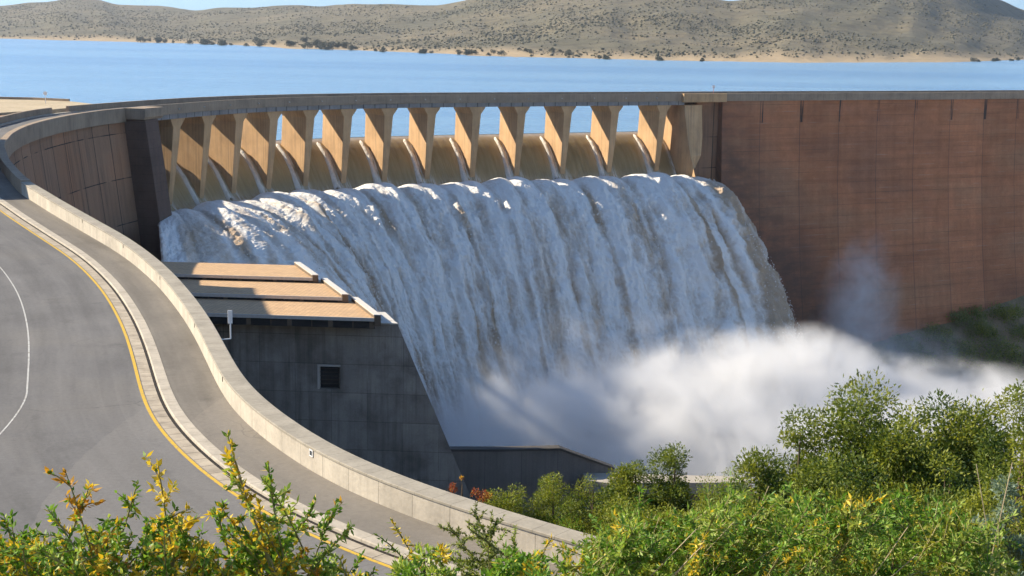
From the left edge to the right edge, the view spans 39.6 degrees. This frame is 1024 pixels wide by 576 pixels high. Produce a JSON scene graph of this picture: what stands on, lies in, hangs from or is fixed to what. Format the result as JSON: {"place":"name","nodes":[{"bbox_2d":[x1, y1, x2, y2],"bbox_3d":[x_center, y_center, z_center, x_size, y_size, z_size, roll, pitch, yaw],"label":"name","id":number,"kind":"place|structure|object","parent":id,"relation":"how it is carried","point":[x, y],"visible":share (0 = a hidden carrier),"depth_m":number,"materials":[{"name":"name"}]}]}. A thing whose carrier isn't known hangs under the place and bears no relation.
{"place":"outdoors","nodes":[
{"label":"outdoors","id":0,"kind":"place"},
{"bbox_2d":[0,97,69,100],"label":"terrace wall","id":1,"kind":"structure","parent":0,"point":[35,98],"depth_m":307.12,"materials":[{"name":"grey concrete"}]},
{"bbox_2d":[0,112,80,135],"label":"crest road","id":2,"kind":"structure","parent":0,"point":[4,129],"depth_m":234.62,"materials":[{"name":"concrete"}]},
{"bbox_2d":[0,99,89,114],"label":"terrace","id":3,"kind":"structure","parent":0,"point":[9,106],"depth_m":287.04,"materials":[{"name":"beige concrete"}]},
{"bbox_2d":[0,210,400,575],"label":"road","id":4,"kind":"structure","parent":0,"point":[82,415],"depth_m":64.45,"materials":[{"name":"grey asphalt"}]},
{"bbox_2d":[0,267,29,433],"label":"line","id":5,"kind":"object","parent":4,"relation":"on","point":[28,355],"visible":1,"depth_m":76.45,"materials":[{"name":"white paint"}]},
{"bbox_2d":[0,210,392,568],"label":"yellow line","id":6,"kind":"object","parent":4,"relation":"on","point":[167,436],"visible":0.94,"depth_m":65.47,"materials":[{"name":"paint"}]},
{"bbox_2d":[0,205,440,575],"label":"gutter","id":7,"kind":"object","parent":4,"relation":"on","point":[184,444],"visible":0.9,"depth_m":66.34,"materials":[{"name":"beige concrete"}]},
{"bbox_2d":[0,204,413,563],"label":"gutter gap","id":8,"kind":"object","parent":7,"relation":"on","point":[177,425],"visible":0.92,"depth_m":66.81,"materials":[{"name":"grey concrete"}]},
{"bbox_2d":[0,136,581,575],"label":"footway","id":9,"kind":"structure","parent":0,"point":[206,406],"depth_m":65.35,"materials":[{"name":"concrete"}]},
{"bbox_2d":[0,198,479,575],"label":"kerb","id":10,"kind":"structure","parent":9,"relation":"on","point":[198,438],"depth_m":65.26,"materials":[{"name":"concrete"}]},
{"bbox_2d":[0,39,1023,139],"bbox_3d":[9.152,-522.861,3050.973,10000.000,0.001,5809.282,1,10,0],"label":"lake","id":11,"kind":"structure","parent":0,"point":[93,72],"depth_m":854.44,"materials":[{"name":"liquid"}]},
{"bbox_2d":[0,0,1023,62],"bbox_3d":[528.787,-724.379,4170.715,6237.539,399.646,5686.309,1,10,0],"label":"hills","id":12,"kind":"structure","parent":0,"point":[881,25],"depth_m":2161.24,"materials":[{"name":"beige soil"}]},
{"bbox_2d":[135,37,146,41],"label":"shore tree","id":13,"kind":"object","parent":12,"relation":"on","point":[140,39],"visible":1,"depth_m":2182.52,"materials":[{"name":"green plant"}]},
{"bbox_2d":[202,39,210,44],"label":"shore tree","id":14,"kind":"object","parent":12,"relation":"on","point":[205,41],"visible":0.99,"depth_m":2056.84,"materials":[{"name":"green plant"}]},
{"bbox_2d":[256,38,267,43],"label":"shore tree","id":15,"kind":"object","parent":12,"relation":"on","point":[263,41],"visible":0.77,"depth_m":2030.18,"materials":[{"name":"green plant"}]},
{"bbox_2d":[285,40,293,46],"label":"shore tree","id":16,"kind":"object","parent":12,"relation":"on","point":[287,42],"visible":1,"depth_m":1893.83,"materials":[{"name":"green plant"}]},
{"bbox_2d":[300,36,308,41],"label":"shore tree","id":17,"kind":"object","parent":12,"relation":"on","point":[305,38],"visible":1,"depth_m":2004.90,"materials":[{"name":"green plant"}]},
{"bbox_2d":[302,42,312,48],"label":"shore tree","id":18,"kind":"object","parent":12,"relation":"on","point":[308,44],"visible":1,"depth_m":1820.06,"materials":[{"name":"green plant"}]},
{"bbox_2d":[340,41,348,47],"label":"shore tree","id":19,"kind":"object","parent":12,"relation":"on","point":[344,44],"visible":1,"depth_m":1824.08,"materials":[{"name":"green plant"}]},
{"bbox_2d":[348,44,355,49],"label":"shore tree","id":20,"kind":"object","parent":12,"relation":"on","point":[351,47],"visible":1,"depth_m":1748.20,"materials":[{"name":"green plant"}]},
{"bbox_2d":[497,50,506,55],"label":"shore tree","id":21,"kind":"object","parent":12,"relation":"on","point":[502,52],"visible":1,"depth_m":1530.71,"materials":[{"name":"green plant"}]},
{"bbox_2d":[0,0,1023,60],"bbox_3d":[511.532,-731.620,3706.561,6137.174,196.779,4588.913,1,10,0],"label":"hill scrub","id":22,"kind":"object","parent":12,"relation":"on","point":[527,38],"visible":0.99,"depth_m":2175.51,"materials":[{"name":"green plant"}]},
{"bbox_2d":[0,0,1023,9],"label":"sky","id":23,"kind":"structure","parent":0,"point":[181,4],"materials":[{"name":"blue"}]},
{"bbox_2d":[600,386,1023,492],"bbox_3d":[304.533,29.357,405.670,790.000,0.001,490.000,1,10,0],"label":"basin water","id":24,"kind":"structure","parent":0,"point":[710,458],"depth_m":337.96,"materials":[{"name":"white liquid"}]},
{"bbox_2d":[0,90,1023,356],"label":"dam","id":25,"kind":"structure","parent":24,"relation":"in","point":[876,216],"depth_m":387.45,"materials":[{"name":"concrete"}]},
{"bbox_2d":[158,131,824,459],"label":"waterfall","id":26,"kind":"structure","parent":25,"relation":"on","point":[632,302],"depth_m":331.57,"materials":[{"name":"liquid"}]},
{"bbox_2d":[804,295,1023,397],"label":"bank","id":27,"kind":"structure","parent":0,"point":[829,369],"depth_m":398.49,"materials":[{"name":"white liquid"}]},
{"bbox_2d":[867,342,900,365],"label":"bank bush","id":28,"kind":"object","parent":27,"relation":"on","point":[887,354],"visible":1,"depth_m":398.00,"materials":[{"name":"brown plant"}]},
{"bbox_2d":[886,333,924,355],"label":"bank bush","id":29,"kind":"object","parent":27,"relation":"on","point":[899,345],"visible":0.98,"depth_m":403.22,"materials":[{"name":"brown plant"}]},
{"bbox_2d":[896,346,940,371],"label":"bank bush","id":30,"kind":"object","parent":27,"relation":"on","point":[920,361],"visible":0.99,"depth_m":398.52,"materials":[{"name":"brown plant"}]},
{"bbox_2d":[912,322,955,345],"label":"bank bush","id":31,"kind":"object","parent":27,"relation":"on","point":[938,336],"visible":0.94,"depth_m":407.44,"materials":[{"name":"green plant"}]},
{"bbox_2d":[945,306,972,327],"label":"bank bush","id":32,"kind":"object","parent":27,"relation":"on","point":[960,316],"visible":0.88,"depth_m":415.11,"materials":[{"name":"green plant"}]},
{"bbox_2d":[941,335,979,361],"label":"bank bush","id":33,"kind":"object","parent":27,"relation":"on","point":[962,347],"visible":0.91,"depth_m":405.03,"materials":[{"name":"green plant"}]},
{"bbox_2d":[963,305,987,320],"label":"bank bush","id":34,"kind":"object","parent":27,"relation":"on","point":[980,313],"visible":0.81,"depth_m":418.91,"materials":[{"name":"green plant"}]},
{"bbox_2d":[963,318,997,339],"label":"bank bush","id":35,"kind":"object","parent":27,"relation":"on","point":[983,329],"visible":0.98,"depth_m":412.34,"materials":[{"name":"green plant"}]},
{"bbox_2d":[959,348,1004,374],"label":"bank bush","id":36,"kind":"object","parent":27,"relation":"on","point":[990,359],"visible":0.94,"depth_m":402.56,"materials":[{"name":"green plant"}]},
{"bbox_2d":[972,333,1022,362],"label":"bank bush","id":37,"kind":"object","parent":27,"relation":"on","point":[1004,344],"visible":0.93,"depth_m":406.99,"materials":[{"name":"green plant"}]},
{"bbox_2d":[985,301,1023,322],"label":"bank bush","id":38,"kind":"object","parent":27,"relation":"on","point":[1003,311],"visible":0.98,"depth_m":419.50,"materials":[{"name":"green plant"}]},
{"bbox_2d":[994,348,1023,371],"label":"bank bush","id":39,"kind":"object","parent":27,"relation":"on","point":[1019,359],"visible":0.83,"depth_m":404.84,"materials":[{"name":"green plant"}]},
{"bbox_2d":[1003,321,1023,341],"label":"bank bush","id":40,"kind":"object","parent":27,"relation":"on","point":[1021,329],"visible":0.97,"depth_m":414.37,"materials":[{"name":"green plant"}]},
{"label":"ground","id":41,"kind":"structure","parent":0,"visible":0},
{"bbox_2d":[0,526,74,575],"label":"undergrowth","id":42,"kind":"object","parent":41,"relation":"on","point":[30,572],"visible":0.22,"depth_m":7.98,"materials":[{"name":"green plant"}]},
{"bbox_2d":[0,466,129,575],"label":"autumn shrub","id":43,"kind":"object","parent":41,"relation":"on","point":[42,554],"visible":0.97,"depth_m":7.38,"materials":[{"name":"green plant"}]},
{"bbox_2d":[43,478,138,575],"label":"autumn shrub","id":44,"kind":"object","parent":41,"relation":"on","point":[123,566],"visible":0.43,"depth_m":7.58,"materials":[{"name":"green plant"}]},
{"bbox_2d":[81,527,127,574],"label":"undergrowth","id":45,"kind":"object","parent":41,"relation":"on","point":[104,538],"visible":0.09,"depth_m":8.05,"materials":[{"name":"green plant"}]},
{"bbox_2d":[75,450,234,575],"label":"autumn shrub","id":46,"kind":"object","parent":41,"relation":"on","point":[166,557],"visible":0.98,"depth_m":7.40,"materials":[{"name":"yellow plant"}]},
{"bbox_2d":[138,514,221,575],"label":"undergrowth","id":47,"kind":"object","parent":41,"relation":"on","point":[182,555],"visible":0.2,"depth_m":7.97,"materials":[{"name":"green plant"}]},
{"bbox_2d":[223,522,291,575],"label":"undergrowth","id":48,"kind":"object","parent":41,"relation":"on","point":[271,550],"visible":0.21,"depth_m":7.94,"materials":[{"name":"green plant"}]},
{"bbox_2d":[201,429,334,575],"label":"autumn shrub","id":49,"kind":"object","parent":41,"relation":"on","point":[252,554],"visible":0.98,"depth_m":7.58,"materials":[{"name":"green plant"}]},
{"bbox_2d":[209,494,344,575],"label":"autumn shrub","id":50,"kind":"object","parent":41,"relation":"on","point":[328,519],"visible":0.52,"depth_m":7.81,"materials":[{"name":"green plant"}]},
{"bbox_2d":[162,262,471,498],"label":"outlet block","id":51,"kind":"structure","parent":41,"relation":"on","point":[328,360],"depth_m":165.45,"materials":[{"name":"concrete"}]},
{"bbox_2d":[317,364,339,388],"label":"window","id":52,"kind":"structure","parent":51,"relation":"in","point":[327,375],"depth_m":165.52,"materials":[{"name":"black glass"}]},
{"bbox_2d":[310,553,364,575],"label":"undergrowth","id":53,"kind":"object","parent":41,"relation":"on","point":[330,572],"visible":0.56,"depth_m":7.96,"materials":[{"name":"green plant"}]},
{"bbox_2d":[308,519,378,575],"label":"autumn shrub","id":54,"kind":"object","parent":41,"relation":"on","point":[328,550],"visible":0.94,"depth_m":7.79,"materials":[{"name":"green plant"}]},
{"bbox_2d":[373,518,422,572],"bbox_3d":[-0.404,2.418,9.826,1.151,1.904,0.652,-2,11,-16],"label":"yellow sprig","id":55,"kind":"object","parent":41,"relation":"on","point":[404,540],"visible":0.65,"depth_m":9.54,"materials":[{"name":"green plant"}]},
{"bbox_2d":[384,542,460,575],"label":"undergrowth","id":56,"kind":"object","parent":41,"relation":"on","point":[409,568],"visible":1,"depth_m":8.05,"materials":[{"name":"green plant"}]},
{"bbox_2d":[449,482,457,492],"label":"red weed","id":57,"kind":"object","parent":41,"relation":"on","point":[452,486],"visible":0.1,"depth_m":53.47,"materials":[{"name":"brown plant"}]},
{"bbox_2d":[459,475,463,495],"bbox_3d":[-1.858,9.065,53.977,0.880,4.106,0.899,6,11,27],"label":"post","id":58,"kind":"object","parent":41,"relation":"on","point":[461,485],"visible":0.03,"depth_m":53.68,"materials":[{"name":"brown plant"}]},
{"bbox_2d":[469,487,492,503],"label":"red weed","id":59,"kind":"object","parent":41,"relation":"on","point":[483,495],"visible":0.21,"depth_m":53.70,"materials":[{"name":"brown plant"}]},
{"bbox_2d":[421,501,556,575],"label":"feathery shrub","id":60,"kind":"object","parent":41,"relation":"on","point":[484,539],"visible":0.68,"depth_m":10.49,"materials":[{"name":"green plant"}]},
{"bbox_2d":[481,483,531,516],"bbox_3d":[0.011,9.244,54.538,3.090,3.984,2.776,-8,14,-41],"label":"broom bush","id":61,"kind":"object","parent":41,"relation":"on","point":[500,501],"visible":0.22,"depth_m":54.27,"materials":[{"name":"green plant"}]},
{"bbox_2d":[481,542,554,575],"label":"undergrowth","id":62,"kind":"object","parent":41,"relation":"on","point":[520,569],"visible":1,"depth_m":8.10,"materials":[{"name":"green plant"}]},
{"bbox_2d":[449,445,614,525],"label":"basin wall","id":63,"kind":"structure","parent":41,"relation":"on","point":[486,468],"depth_m":193.88,"materials":[{"name":"concrete"}]},
{"bbox_2d":[524,471,572,525],"bbox_3d":[1.581,9.076,54.633,3.072,4.436,2.635,6,11,26],"label":"broom bush","id":64,"kind":"object","parent":41,"relation":"on","point":[548,498],"visible":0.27,"depth_m":54.20,"materials":[{"name":"green plant"}]},
{"bbox_2d":[512,533,587,575],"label":"yellow sprig","id":65,"kind":"object","parent":41,"relation":"on","point":[544,549],"visible":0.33,"depth_m":9.47,"materials":[{"name":"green plant"}]},
{"bbox_2d":[554,472,616,535],"bbox_3d":[2.946,9.073,53.535,3.079,4.227,3.122,1,10,0],"label":"broom bush","id":66,"kind":"object","parent":41,"relation":"on","point":[574,520],"visible":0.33,"depth_m":53.28,"materials":[{"name":"green plant"}]},
{"bbox_2d":[541,509,702,575],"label":"weed","id":67,"kind":"object","parent":41,"relation":"on","point":[624,558],"visible":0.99,"depth_m":9.14,"materials":[{"name":"green plant"}]},
{"bbox_2d":[575,492,679,574],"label":"broom bush","id":68,"kind":"object","parent":41,"relation":"on","point":[647,513],"visible":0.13,"depth_m":45.81,"materials":[{"name":"green plant"}]},
{"bbox_2d":[592,459,665,532],"bbox_3d":[4.576,8.602,53.008,3.030,4.876,3.185,5,11,22],"label":"conifer","id":69,"kind":"object","parent":41,"relation":"on","point":[624,486],"visible":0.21,"depth_m":52.38,"materials":[{"name":"green plant"}]},
{"bbox_2d":[568,484,702,575],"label":"weed","id":70,"kind":"object","parent":41,"relation":"on","point":[653,523],"visible":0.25,"depth_m":10.25,"materials":[{"name":"green plant"}]},
{"bbox_2d":[641,441,699,527],"bbox_3d":[5.840,8.247,52.317,4.120,5.627,3.948,1,10,0],"label":"conifer","id":71,"kind":"object","parent":41,"relation":"on","point":[675,493],"visible":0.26,"depth_m":52.04,"materials":[{"name":"green plant"}]},
{"bbox_2d":[603,488,748,511],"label":"apron wall","id":72,"kind":"structure","parent":41,"relation":"on","point":[692,496],"depth_m":195.76,"materials":[{"name":"concrete"}]},
{"bbox_2d":[583,473,747,493],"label":"basin apron","id":73,"kind":"object","parent":72,"relation":"on","point":[601,479],"visible":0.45,"depth_m":192.78,"materials":[{"name":"concrete"}]},
{"bbox_2d":[636,469,776,575],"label":"weed","id":74,"kind":"object","parent":41,"relation":"on","point":[704,560],"visible":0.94,"depth_m":9.78,"materials":[{"name":"green plant"}]},
{"bbox_2d":[682,465,750,533],"bbox_3d":[6.569,8.199,45.164,3.399,5.198,3.337,1,10,0],"label":"bush","id":75,"kind":"object","parent":41,"relation":"on","point":[715,494],"visible":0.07,"depth_m":44.60,"materials":[{"name":"green plant"}]},
{"bbox_2d":[673,480,824,575],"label":"weed","id":76,"kind":"object","parent":41,"relation":"on","point":[787,514],"visible":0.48,"depth_m":10.16,"materials":[{"name":"green plant"}]},
{"bbox_2d":[705,444,811,551],"bbox_3d":[6.104,8.140,36.004,3.382,8.542,3.077,1,10,0],"label":"thicket bush","id":77,"kind":"object","parent":41,"relation":"on","point":[765,474],"visible":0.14,"depth_m":35.33,"materials":[{"name":"green plant"}]},
{"bbox_2d":[759,532,837,573],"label":"undergrowth","id":78,"kind":"object","parent":41,"relation":"on","point":[790,562],"visible":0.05,"depth_m":12.45,"materials":[{"name":"green plant"}]},
{"bbox_2d":[745,404,853,525],"bbox_3d":[8.037,7.444,40.957,4.560,8.229,5.082,-3,11,-20],"label":"willow tree","id":79,"kind":"object","parent":41,"relation":"on","point":[800,476],"visible":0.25,"depth_m":40.52,"materials":[{"name":"green plant"}]},
{"bbox_2d":[721,490,917,575],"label":"weed","id":80,"kind":"object","parent":41,"relation":"on","point":[846,528],"visible":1,"depth_m":9.24,"materials":[{"name":"green plant"}]},
{"bbox_2d":[797,439,900,575],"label":"thicket bush","id":81,"kind":"object","parent":41,"relation":"on","point":[849,487],"visible":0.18,"depth_m":34.09,"materials":[{"name":"green plant"}]},
{"bbox_2d":[790,366,916,528],"bbox_3d":[9.973,6.889,41.977,7.692,9.424,7.514,1,10,0],"label":"bush","id":82,"kind":"object","parent":41,"relation":"on","point":[853,430],"visible":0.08,"depth_m":40.81,"materials":[{"name":"green plant"}]},
{"bbox_2d":[841,529,919,575],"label":"undergrowth","id":83,"kind":"object","parent":41,"relation":"on","point":[882,571],"visible":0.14,"depth_m":12.71,"materials":[{"name":"green plant"}]},
{"bbox_2d":[831,414,977,554],"bbox_3d":[11.099,7.660,40.003,5.624,8.549,5.641,1,10,0],"label":"willow tree","id":84,"kind":"object","parent":41,"relation":"on","point":[910,454],"visible":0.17,"depth_m":39.22,"materials":[{"name":"green plant"}]},
{"bbox_2d":[866,464,997,575],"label":"weed","id":85,"kind":"object","parent":41,"relation":"on","point":[901,518],"visible":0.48,"depth_m":9.94,"materials":[{"name":"green plant"}]},
{"bbox_2d":[872,388,1022,524],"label":"willow tree","id":86,"kind":"object","parent":41,"relation":"on","point":[961,426],"visible":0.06,"depth_m":41.69,"materials":[{"name":"green plant"}]},
{"bbox_2d":[885,449,1011,570],"bbox_3d":[10.600,8.260,34.919,4.480,8.847,4.399,1,10,0],"label":"thicket bush","id":87,"kind":"object","parent":41,"relation":"on","point":[949,496],"visible":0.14,"depth_m":34.22,"materials":[{"name":"green plant"}]},
{"bbox_2d":[907,463,1023,575],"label":"weed","id":88,"kind":"object","parent":41,"relation":"on","point":[967,547],"visible":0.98,"depth_m":9.19,"materials":[{"name":"green plant"}]},
{"bbox_2d":[944,379,1023,575],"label":"willow tree","id":89,"kind":"object","parent":41,"relation":"on","point":[1018,527],"visible":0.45,"depth_m":32.07,"materials":[{"name":"green plant"}]},
{"bbox_2d":[953,425,1023,548],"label":"bush","id":90,"kind":"object","parent":41,"relation":"on","point":[988,448],"visible":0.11,"depth_m":37.33,"materials":[{"name":"green plant"}]},
{"bbox_2d":[969,474,1023,575],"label":"young spruce","id":91,"kind":"object","parent":41,"relation":"on","point":[997,489],"visible":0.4,"depth_m":15.53,"materials":[{"name":"green plant"}]},
{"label":"retaining wall","id":92,"kind":"object","parent":41,"relation":"on","visible":0},
{"bbox_2d":[21,182,602,572],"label":"parapet wall","id":93,"kind":"structure","parent":92,"relation":"on","point":[256,411],"depth_m":57.86,"materials":[{"name":"concrete"}]},
{"bbox_2d":[222,310,232,339],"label":"bracket sign","id":94,"kind":"object","parent":93,"relation":"attached to","point":[230,322],"visible":0.93,"depth_m":77.34,"materials":[{"name":"white metal"}]}
]}

